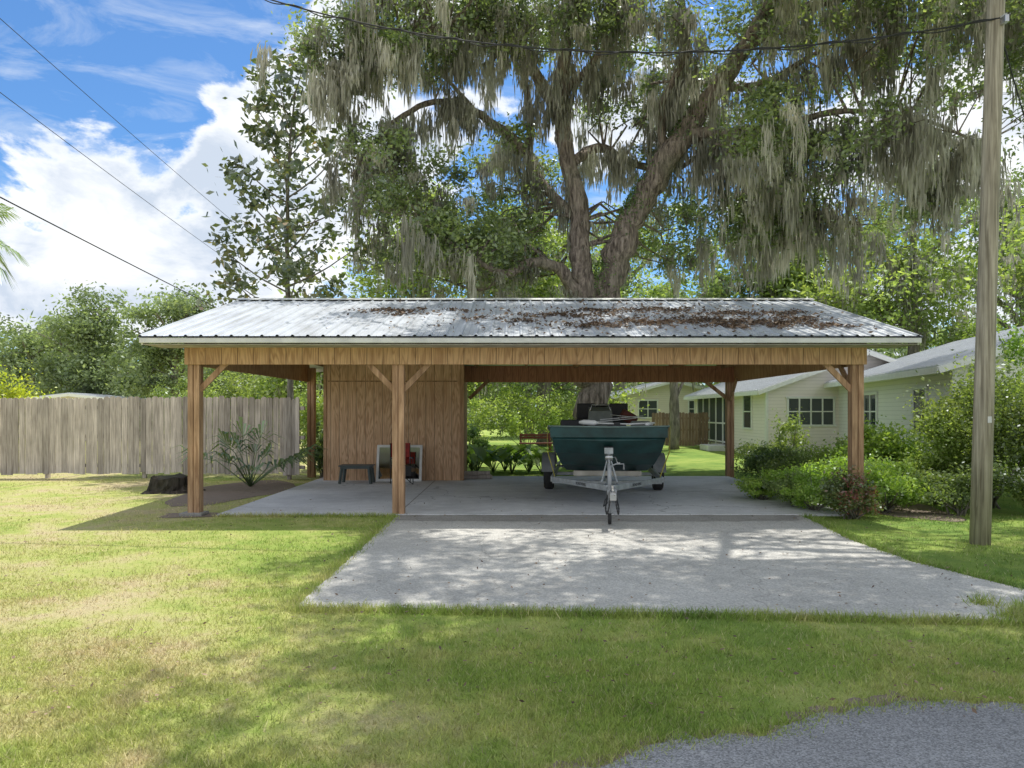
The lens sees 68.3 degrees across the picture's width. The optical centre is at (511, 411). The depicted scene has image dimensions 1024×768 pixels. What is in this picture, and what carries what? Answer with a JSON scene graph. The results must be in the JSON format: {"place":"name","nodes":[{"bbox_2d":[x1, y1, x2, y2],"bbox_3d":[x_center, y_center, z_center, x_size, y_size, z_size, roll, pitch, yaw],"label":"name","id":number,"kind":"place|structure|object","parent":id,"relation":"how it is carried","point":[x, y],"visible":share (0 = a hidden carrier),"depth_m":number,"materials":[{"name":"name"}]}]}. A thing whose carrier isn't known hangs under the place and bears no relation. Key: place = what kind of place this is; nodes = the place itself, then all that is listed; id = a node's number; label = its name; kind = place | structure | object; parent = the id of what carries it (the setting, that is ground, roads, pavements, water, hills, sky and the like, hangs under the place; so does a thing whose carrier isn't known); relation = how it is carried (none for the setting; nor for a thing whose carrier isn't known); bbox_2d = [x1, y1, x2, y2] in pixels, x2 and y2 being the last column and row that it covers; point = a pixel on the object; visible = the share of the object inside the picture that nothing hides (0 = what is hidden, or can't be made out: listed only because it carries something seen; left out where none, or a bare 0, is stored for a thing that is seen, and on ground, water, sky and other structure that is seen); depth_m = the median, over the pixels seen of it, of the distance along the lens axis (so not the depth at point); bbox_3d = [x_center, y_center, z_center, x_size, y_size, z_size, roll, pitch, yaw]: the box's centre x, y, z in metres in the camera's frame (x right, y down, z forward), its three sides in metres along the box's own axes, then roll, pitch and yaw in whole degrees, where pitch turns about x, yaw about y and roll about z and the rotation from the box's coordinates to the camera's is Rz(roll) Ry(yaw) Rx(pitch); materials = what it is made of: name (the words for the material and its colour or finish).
{"place":"outdoors","nodes":[
{"label":"outdoors","id":0,"kind":"place"},
{"bbox_2d":[0,197,216,307],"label":"overhead wire","id":1,"kind":"object","parent":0,"point":[96,246],"visible":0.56,"depth_m":17.03,"materials":[{"name":"rubber"}]},
{"bbox_2d":[0,92,270,289],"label":"overhead wire","id":2,"kind":"object","parent":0,"point":[105,171],"visible":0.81,"depth_m":15.65,"materials":[{"name":"rubber"}]},
{"bbox_2d":[0,18,272,254],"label":"overhead wire","id":3,"kind":"object","parent":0,"point":[105,111],"visible":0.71,"depth_m":15.55,"materials":[{"name":"rubber"}]},
{"bbox_2d":[0,420,1023,767],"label":"ground","id":4,"kind":"structure","parent":0,"point":[690,460],"depth_m":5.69,"materials":[{"name":"green plant"}]},
{"bbox_2d":[0,203,34,289],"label":"palm tree","id":5,"kind":"object","parent":4,"relation":"on","point":[2,243],"visible":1,"depth_m":20.31,"materials":[{"name":"green plant"}]},
{"bbox_2d":[0,351,56,398],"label":"shrub","id":6,"kind":"object","parent":4,"relation":"on","point":[17,393],"visible":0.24,"depth_m":23.99,"materials":[{"name":"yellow plant"}]},
{"bbox_2d":[0,309,107,398],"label":"oak tree","id":7,"kind":"object","parent":4,"relation":"on","point":[18,353],"visible":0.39,"depth_m":51.00,"materials":[{"name":"green plant"}]},
{"bbox_2d":[6,280,166,397],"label":"oak tree","id":8,"kind":"object","parent":4,"relation":"on","point":[85,368],"visible":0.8,"depth_m":46.55,"materials":[{"name":"green plant"}]},
{"bbox_2d":[33,393,140,439],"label":"shed","id":9,"kind":"structure","parent":4,"relation":"on","point":[76,395],"depth_m":42.77,"materials":[{"name":"beige metal"}]},
{"bbox_2d":[0,396,282,477],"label":"wooden fence","id":10,"kind":"object","parent":4,"relation":"on","point":[46,436],"visible":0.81,"depth_m":18.60,"materials":[{"name":"grey wood"}]},
{"bbox_2d":[97,279,226,397],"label":"oak tree","id":11,"kind":"object","parent":4,"relation":"on","point":[176,308],"visible":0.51,"depth_m":44.96,"materials":[{"name":"green plant"}]},
{"bbox_2d":[145,374,187,398],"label":"shrub","id":12,"kind":"object","parent":4,"relation":"on","point":[160,393],"visible":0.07,"depth_m":29.73,"materials":[{"name":"green plant"}]},
{"bbox_2d":[140,473,205,493],"bbox_3d":[-7.007,1.465,15.644,1.276,0.370,1.220,0,0,0],"label":"tree stump","id":13,"kind":"object","parent":4,"relation":"on","point":[170,484],"visible":0.73,"depth_m":15.21,"materials":[{"name":"brown wood"}]},
{"bbox_2d":[161,512,218,517],"bbox_3d":[-5.034,1.642,11.991,1.070,0.001,0.633,0,0,0],"label":"dirt bed","id":14,"kind":"object","parent":4,"relation":"on","point":[173,515],"visible":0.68,"depth_m":11.93,"materials":[{"name":"grey concrete"}]},
{"bbox_2d":[171,362,230,453],"bbox_3d":[-10.481,-0.003,25.992,2.810,3.333,2.653,0,0,0],"label":"shrub","id":15,"kind":"object","parent":4,"relation":"on","point":[185,390],"visible":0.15,"depth_m":25.56,"materials":[{"name":"green plant"}]},
{"bbox_2d":[165,480,295,506],"bbox_3d":[-5.635,1.644,15.587,2.179,0.001,5.170,0,0,0],"label":"dirt bed","id":16,"kind":"object","parent":4,"relation":"on","point":[214,494],"visible":0.68,"depth_m":15.53,"materials":[{"name":"brown soil"}]},
{"bbox_2d":[164,416,325,485],"bbox_3d":[-5.807,0.885,16.401,3.619,1.553,2.261,0,0,0],"label":"palmetto plant","id":17,"kind":"object","parent":16,"relation":"on","point":[289,459],"visible":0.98,"depth_m":16.53,"materials":[{"name":"green plant"}]},
{"bbox_2d":[206,370,271,452],"bbox_3d":[-8.461,-0.234,24.041,2.572,3.791,2.626,0,0,-31],"label":"shrub","id":18,"kind":"object","parent":4,"relation":"on","point":[231,389],"visible":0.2,"depth_m":23.35,"materials":[{"name":"green plant"}]},
{"bbox_2d":[178,365,306,423],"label":"oak tree","id":19,"kind":"object","parent":4,"relation":"on","point":[208,372],"visible":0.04,"depth_m":40.02,"materials":[{"name":"green plant"}]},
{"bbox_2d":[233,289,322,451],"bbox_3d":[-8.218,-1.588,31.785,7.648,7.150,6.958,0,0,0],"label":"oak tree","id":20,"kind":"object","parent":4,"relation":"on","point":[277,386],"visible":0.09,"depth_m":30.46,"materials":[{"name":"green plant"}]},
{"bbox_2d":[283,397,304,479],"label":"fence gate","id":21,"kind":"structure","parent":4,"relation":"on","point":[292,408],"depth_m":18.13,"materials":[{"name":"grey wood"}]},
{"bbox_2d":[196,39,395,399],"bbox_3d":[-6.433,-4.443,21.730,5.263,12.179,5.145,0,0,41],"label":"magnolia tree","id":22,"kind":"object","parent":4,"relation":"on","point":[287,268],"visible":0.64,"depth_m":21.44,"materials":[{"name":"green plant"}]},
{"bbox_2d":[284,377,322,452],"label":"shrub","id":23,"kind":"object","parent":4,"relation":"on","point":[319,408],"visible":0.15,"depth_m":25.60,"materials":[{"name":"green plant"}]},
{"bbox_2d":[301,413,322,455],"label":"shrub","id":24,"kind":"object","parent":4,"relation":"on","point":[319,431],"visible":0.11,"depth_m":20.77,"materials":[{"name":"green plant"}]},
{"bbox_2d":[313,432,322,477],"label":"shrub","id":25,"kind":"object","parent":4,"relation":"on","point":[319,462],"visible":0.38,"depth_m":18.80,"materials":[{"name":"green plant"}]},
{"bbox_2d":[324,179,531,440],"bbox_3d":[-3.427,-4.109,31.856,9.160,11.934,8.914,0,0,0],"label":"oak tree","id":26,"kind":"object","parent":4,"relation":"on","point":[381,291],"visible":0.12,"depth_m":30.70,"materials":[{"name":"green plant"}]},
{"bbox_2d":[467,444,487,470],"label":"elephant ear plant","id":27,"kind":"object","parent":4,"relation":"on","point":[470,447],"visible":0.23,"depth_m":20.72,"materials":[{"name":"green plant"}]},
{"bbox_2d":[467,420,492,466],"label":"shrub","id":28,"kind":"object","parent":4,"relation":"on","point":[473,433],"visible":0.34,"depth_m":22.33,"materials":[{"name":"green plant"}]},
{"bbox_2d":[467,447,500,470],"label":"elephant ear plant","id":29,"kind":"object","parent":4,"relation":"on","point":[481,453],"visible":0.76,"depth_m":19.77,"materials":[{"name":"green plant"}]},
{"bbox_2d":[467,382,515,444],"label":"shrub","id":30,"kind":"object","parent":4,"relation":"on","point":[483,416],"visible":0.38,"depth_m":27.62,"materials":[{"name":"green plant"}]},
{"bbox_2d":[473,448,512,472],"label":"elephant ear plant","id":31,"kind":"object","parent":4,"relation":"on","point":[493,469],"visible":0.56,"depth_m":20.23,"materials":[{"name":"green plant"}]},
{"bbox_2d":[0,289,1002,428],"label":"distant woods","id":32,"kind":"object","parent":4,"relation":"on","point":[889,353],"visible":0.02,"depth_m":77.18,"materials":[{"name":"green plant"}]},
{"bbox_2d":[489,444,522,470],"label":"elephant ear plant","id":33,"kind":"object","parent":4,"relation":"on","point":[505,467],"visible":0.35,"depth_m":20.78,"materials":[{"name":"green plant"}]},
{"bbox_2d":[488,444,531,473],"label":"elephant ear plant","id":34,"kind":"object","parent":4,"relation":"on","point":[501,450],"visible":0.97,"depth_m":20.02,"materials":[{"name":"green plant"}]},
{"bbox_2d":[3,498,1021,717],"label":"fallen leaves","id":35,"kind":"object","parent":4,"relation":"on","point":[795,673],"visible":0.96,"depth_m":5.30,"materials":[{"name":"brown plant"}]},
{"bbox_2d":[454,263,578,436],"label":"oak tree","id":36,"kind":"object","parent":4,"relation":"on","point":[531,384],"visible":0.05,"depth_m":46.69,"materials":[{"name":"green plant"}]},
{"bbox_2d":[483,383,570,444],"bbox_3d":[0.584,0.230,30.986,3.621,2.865,3.001,0,0,0],"label":"shrub","id":37,"kind":"object","parent":4,"relation":"on","point":[515,421],"visible":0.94,"depth_m":30.68,"materials":[{"name":"green plant"}]},
{"bbox_2d":[505,446,549,472],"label":"elephant ear plant","id":38,"kind":"object","parent":4,"relation":"on","point":[536,460],"visible":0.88,"depth_m":20.28,"materials":[{"name":"green plant"}]},
{"bbox_2d":[519,444,538,470],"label":"elephant ear plant","id":39,"kind":"object","parent":4,"relation":"on","point":[529,446],"visible":0.31,"depth_m":20.75,"materials":[{"name":"green plant"}]},
{"bbox_2d":[519,433,552,450],"bbox_3d":[0.898,1.240,28.520,1.250,0.821,0.460,0,0,-6],"label":"garden bench","id":40,"kind":"object","parent":4,"relation":"on","point":[546,437],"visible":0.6,"depth_m":28.67,"materials":[{"name":"orange paint"}]},
{"bbox_2d":[517,446,556,473],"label":"elephant ear plant","id":41,"kind":"object","parent":4,"relation":"on","point":[539,453],"visible":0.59,"depth_m":19.96,"materials":[{"name":"green plant"}]},
{"bbox_2d":[523,385,575,442],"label":"shrub","id":42,"kind":"object","parent":4,"relation":"on","point":[568,412],"visible":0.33,"depth_m":32.87,"materials":[{"name":"green plant"}]},
{"bbox_2d":[470,196,662,446],"bbox_3d":[1.624,-4.609,35.760,10.471,12.909,9.692,0,0,-43],"label":"oak tree","id":43,"kind":"object","parent":4,"relation":"on","point":[544,386],"visible":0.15,"depth_m":35.41,"materials":[{"name":"green plant"}]},
{"bbox_2d":[557,200,696,391],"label":"oak tree","id":44,"kind":"object","parent":4,"relation":"on","point":[631,277],"visible":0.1,"depth_m":50.60,"materials":[{"name":"green plant"}]},
{"bbox_2d":[250,0,1023,425],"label":"oak tree","id":45,"kind":"object","parent":4,"relation":"on","point":[774,144],"visible":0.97,"depth_m":20.52,"materials":[{"name":"green plant"}]},
{"bbox_2d":[634,230,719,449],"bbox_3d":[7.420,-2.984,32.651,3.957,9.514,4.556,0,0,0],"label":"oak tree","id":46,"kind":"object","parent":4,"relation":"on","point":[675,390],"visible":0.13,"depth_m":32.84,"materials":[{"name":"green plant"}]},
{"bbox_2d":[652,412,709,445],"bbox_3d":[7.600,0.837,34.073,2.600,1.626,0.164,0,0,0],"label":"wooden fence","id":47,"kind":"object","parent":4,"relation":"on","point":[699,429],"visible":0.64,"depth_m":34.00,"materials":[{"name":"brown wood"}]},
{"bbox_2d":[731,471,781,499],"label":"shrub","id":48,"kind":"object","parent":4,"relation":"on","point":[753,491],"visible":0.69,"depth_m":13.81,"materials":[{"name":"green plant"}]},
{"bbox_2d":[734,435,802,464],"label":"shrub","id":49,"kind":"object","parent":4,"relation":"on","point":[741,455],"visible":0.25,"depth_m":21.45,"materials":[{"name":"green plant"}]},
{"bbox_2d":[743,441,807,456],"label":"shrub","id":50,"kind":"object","parent":4,"relation":"on","point":[772,449],"visible":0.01,"depth_m":18.85,"materials":[{"name":"green plant"}]},
{"bbox_2d":[684,212,873,391],"bbox_3d":[13.515,-4.606,40.303,10.680,12.727,10.073,0,0,0],"label":"oak tree","id":51,"kind":"object","parent":4,"relation":"on","point":[723,286],"visible":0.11,"depth_m":38.76,"materials":[{"name":"green plant"}]},
{"bbox_2d":[768,407,810,454],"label":"shrub","id":52,"kind":"object","parent":4,"relation":"on","point":[791,427],"visible":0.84,"depth_m":22.42,"materials":[{"name":"green plant"}]},
{"bbox_2d":[759,465,824,502],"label":"shrub","id":53,"kind":"object","parent":4,"relation":"on","point":[770,485],"visible":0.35,"depth_m":13.06,"materials":[{"name":"green plant"}]},
{"bbox_2d":[715,246,882,312],"bbox_3d":[14.796,-3.551,38.982,8.241,10.600,8.991,0,0,0],"label":"oak tree","id":54,"kind":"object","parent":4,"relation":"on","point":[795,290],"visible":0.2,"depth_m":37.15,"materials":[{"name":"green plant"}]},
{"bbox_2d":[776,457,838,510],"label":"shrub","id":55,"kind":"object","parent":4,"relation":"on","point":[805,495],"visible":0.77,"depth_m":12.38,"materials":[{"name":"green plant"}]},
{"bbox_2d":[815,462,885,518],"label":"shrub","id":56,"kind":"object","parent":4,"relation":"on","point":[846,492],"visible":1,"depth_m":11.50,"materials":[{"name":"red plant"}]},
{"bbox_2d":[824,429,886,445],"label":"shrub","id":57,"kind":"object","parent":4,"relation":"on","point":[838,442],"visible":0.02,"depth_m":19.34,"materials":[{"name":"green plant"}]},
{"bbox_2d":[816,427,897,464],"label":"shrub","id":58,"kind":"object","parent":4,"relation":"on","point":[834,449],"visible":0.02,"depth_m":17.05,"materials":[{"name":"green plant"}]},
{"bbox_2d":[775,152,1007,356],"bbox_3d":[17.317,-4.732,32.376,10.729,13.119,11.352,0,0,0],"label":"oak tree","id":59,"kind":"object","parent":4,"relation":"on","point":[902,271],"visible":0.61,"depth_m":32.18,"materials":[{"name":"green plant"}]},
{"bbox_2d":[872,499,964,521],"bbox_3d":[6.427,1.644,14.652,2.448,0.001,6.814,0,0,0],"label":"dirt bed","id":60,"kind":"object","parent":4,"relation":"on","point":[918,510],"visible":0.22,"depth_m":12.18,"materials":[{"name":"brown soil"}]},
{"bbox_2d":[730,437,803,477],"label":"shrub","id":61,"kind":"object","parent":60,"relation":"on","point":[753,460],"visible":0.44,"depth_m":17.11,"materials":[{"name":"green plant"}]},
{"bbox_2d":[750,438,828,478],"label":"shrub","id":62,"kind":"object","parent":60,"relation":"on","point":[791,457],"visible":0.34,"depth_m":15.43,"materials":[{"name":"green plant"}]},
{"bbox_2d":[753,459,827,482],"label":"shrub","id":63,"kind":"object","parent":60,"relation":"on","point":[779,473],"visible":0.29,"depth_m":14.00,"materials":[{"name":"green plant"}]},
{"bbox_2d":[775,439,847,466],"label":"shrub","id":64,"kind":"object","parent":60,"relation":"on","point":[822,453],"visible":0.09,"depth_m":16.34,"materials":[{"name":"green plant"}]},
{"bbox_2d":[807,447,907,486],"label":"shrub","id":65,"kind":"object","parent":60,"relation":"on","point":[836,461],"visible":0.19,"depth_m":13.44,"materials":[{"name":"green plant"}]},
{"bbox_2d":[824,448,938,512],"bbox_3d":[6.180,1.129,12.204,1.589,1.073,1.622,0,0,-15],"label":"shrub","id":66,"kind":"object","parent":60,"relation":"on","point":[893,485],"visible":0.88,"depth_m":12.04,"materials":[{"name":"green plant"}]},
{"bbox_2d":[832,411,932,468],"bbox_3d":[7.159,0.828,14.679,1.879,1.671,2.161,0,0,0],"label":"shrub","id":67,"kind":"object","parent":60,"relation":"on","point":[890,442],"visible":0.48,"depth_m":14.19,"materials":[{"name":"green plant"}]},
{"bbox_2d":[890,440,1001,504],"bbox_3d":[7.527,1.067,13.476,2.148,1.195,2.058,0,0,0],"label":"shrub","id":68,"kind":"object","parent":4,"relation":"on","point":[934,462],"visible":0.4,"depth_m":12.98,"materials":[{"name":"green plant"}]},
{"bbox_2d":[896,335,1023,508],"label":"shrub","id":69,"kind":"object","parent":4,"relation":"on","point":[951,427],"visible":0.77,"depth_m":12.81,"materials":[{"name":"green plant"}]},
{"bbox_2d":[904,449,1023,515],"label":"shrub","id":70,"kind":"object","parent":4,"relation":"on","point":[957,487],"visible":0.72,"depth_m":11.84,"materials":[{"name":"green plant"}]},
{"bbox_2d":[930,378,1015,482],"bbox_3d":[9.613,0.371,15.578,1.736,2.581,1.783,0,0,17],"label":"shrub","id":71,"kind":"object","parent":4,"relation":"on","point":[971,438],"visible":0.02,"depth_m":15.68,"materials":[{"name":"green plant"}]},
{"bbox_2d":[928,158,1023,332],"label":"oak tree","id":72,"kind":"object","parent":4,"relation":"on","point":[1000,324],"visible":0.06,"depth_m":35.80,"materials":[{"name":"green plant"}]},
{"bbox_2d":[969,0,1008,545],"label":"utility pole","id":73,"kind":"object","parent":4,"relation":"on","point":[980,528],"visible":0.93,"depth_m":9.31,"materials":[{"name":"brown wood"}]},
{"bbox_2d":[265,0,999,55],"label":"overhead wire","id":74,"kind":"object","parent":73,"relation":"attached to","point":[688,51],"visible":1,"depth_m":10.34,"materials":[{"name":"rubber"}]},
{"bbox_2d":[1004,44,1023,116],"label":"overhead wire","id":75,"kind":"object","parent":73,"relation":"attached to","point":[1013,80],"visible":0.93,"depth_m":9.66,"materials":[{"name":"rubber"}]},
{"bbox_2d":[964,196,1023,325],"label":"oak tree","id":76,"kind":"object","parent":4,"relation":"on","point":[1015,247],"visible":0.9,"depth_m":27.03,"materials":[{"name":"green plant"}]},
{"bbox_2d":[996,290,1023,471],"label":"shrub","id":77,"kind":"object","parent":4,"relation":"on","point":[1015,344],"visible":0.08,"depth_m":13.90,"materials":[{"name":"green plant"}]},
{"bbox_2d":[1000,465,1023,507],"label":"shrub","id":78,"kind":"object","parent":4,"relation":"on","point":[1020,494],"visible":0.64,"depth_m":12.00,"materials":[{"name":"green plant"}]},
{"bbox_2d":[0,0,1023,406],"label":"sky","id":79,"kind":"structure","parent":0,"point":[163,70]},
{"bbox_2d":[217,476,847,515],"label":"carport floor","id":80,"kind":"structure","parent":0,"point":[679,495],"depth_m":13.88,"materials":[{"name":"concrete"}]},
{"bbox_2d":[338,464,374,483],"bbox_3d":[-3.500,1.410,17.050,0.773,0.418,0.481,0,0,0],"label":"side table","id":81,"kind":"object","parent":80,"relation":"on","point":[368,467],"visible":1,"depth_m":16.84,"materials":[{"name":"grey plastic"}]},
{"bbox_2d":[376,445,422,480],"bbox_3d":[-2.620,1.199,17.554,1.060,0.860,0.031,0,-14,0],"label":"mirror","id":82,"kind":"object","parent":80,"relation":"on","point":[383,464],"visible":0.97,"depth_m":17.55,"materials":[{"name":"white paint"}]},
{"bbox_2d":[390,443,413,483],"bbox_3d":[-2.471,1.169,16.884,0.475,0.912,0.466,0,0,-17],"label":"camp chair","id":83,"kind":"object","parent":80,"relation":"on","point":[408,470],"visible":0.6,"depth_m":16.97,"materials":[{"name":"red fabric"}]},
{"bbox_2d":[464,471,491,478],"bbox_3d":[-0.860,1.522,18.164,0.750,0.175,0.230,0,0,-9],"label":"lumber pile","id":84,"kind":"object","parent":80,"relation":"on","point":[477,475],"visible":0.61,"depth_m":18.09,"materials":[{"name":"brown wood"}]},
{"bbox_2d":[138,298,922,515],"bbox_3d":[0.275,-0.340,15.582,11.770,3.980,8.576,0,0,0],"label":"carport","id":85,"kind":"object","parent":80,"relation":"on","point":[401,384],"visible":0.92,"depth_m":12.39,"materials":[{"name":"metal"}]},
{"bbox_2d":[297,298,876,333],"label":"roof leaf litter","id":86,"kind":"object","parent":85,"relation":"on","point":[731,321],"visible":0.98,"depth_m":12.87,"materials":[{"name":"brown plant"}]},
{"bbox_2d":[542,445,665,523],"bbox_3d":[1.710,0.983,13.785,2.500,1.266,7.000,0,0,5],"label":"boat trailer","id":87,"kind":"object","parent":80,"relation":"on","point":[656,481],"visible":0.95,"depth_m":12.81,"materials":[{"name":"silver metal"}]},
{"bbox_2d":[547,403,669,476],"bbox_3d":[1.811,0.476,14.856,2.102,1.313,5.448,0,0,5],"label":"boat","id":88,"kind":"object","parent":87,"relation":"on","point":[636,445],"visible":0.98,"depth_m":12.40,"materials":[{"name":"green paint"}]},
{"bbox_2d":[610,382,706,439],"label":"house","id":89,"kind":"structure","parent":0,"point":[659,400],"depth_m":43.10,"materials":[{"name":"yellow"}]},
{"bbox_2d":[637,399,658,417],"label":"window","id":90,"kind":"structure","parent":89,"relation":"in","point":[653,403],"depth_m":43.05,"materials":[{"name":"white glass"}]},
{"bbox_2d":[687,399,693,416],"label":"window","id":91,"kind":"structure","parent":89,"relation":"in","point":[690,402],"depth_m":43.19,"materials":[{"name":"white glass"}]},
{"bbox_2d":[299,515,1023,621],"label":"driveway","id":92,"kind":"structure","parent":0,"point":[443,556],"depth_m":7.69,"materials":[{"name":"concrete"}]},
{"bbox_2d":[393,515,798,521],"bbox_3d":[1.312,1.624,11.511,6.268,0.001,0.824,0,0,0],"label":"driveway seam","id":93,"kind":"object","parent":92,"relation":"on","point":[571,518],"visible":0.99,"depth_m":11.47,"materials":[{"name":"concrete"}]},
{"bbox_2d":[549,690,1021,767],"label":"road shoulder","id":94,"kind":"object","parent":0,"point":[831,708],"visible":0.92,"depth_m":4.10,"materials":[{"name":"gravel"}]},
{"bbox_2d":[684,349,896,457],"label":"house","id":95,"kind":"structure","parent":0,"point":[756,401],"depth_m":27.00,"materials":[{"name":"beige"}]},
{"bbox_2d":[742,395,752,429],"bbox_3d":[9.070,-0.003,29.100,0.070,1.375,1.160,0,0,0],"label":"window","id":96,"kind":"structure","parent":95,"relation":"in","point":[747,400],"depth_m":29.10,"materials":[{"name":"white glass"}]},
{"bbox_2d":[785,396,836,426],"bbox_3d":[10.675,-0.003,26.970,1.810,1.075,0.070,0,0,0],"label":"window","id":97,"kind":"structure","parent":95,"relation":"in","point":[817,411],"depth_m":26.97,"materials":[{"name":"white glass"}]},
{"bbox_2d":[581,699,1023,767],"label":"road","id":98,"kind":"structure","parent":0,"point":[954,737],"depth_m":3.72,"materials":[{"name":"grey asphalt"}]},
{"bbox_2d":[824,326,1023,480],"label":"house","id":99,"kind":"structure","parent":0,"point":[885,384],"depth_m":20.37,"materials":[{"name":"green"}]},
{"bbox_2d":[864,392,877,429],"bbox_3d":[10.981,-0.003,23.164,0.070,1.175,1.460,0,0,10],"label":"window","id":100,"kind":"structure","parent":99,"relation":"in","point":[870,398],"depth_m":23.04,"materials":[{"name":"white glass"}]},
{"bbox_2d":[911,385,927,434],"bbox_3d":[10.267,-0.028,19.025,0.070,1.225,1.060,0,0,10],"label":"window","id":101,"kind":"structure","parent":99,"relation":"in","point":[916,405],"depth_m":19.12,"materials":[{"name":"white glass"}]}
]}

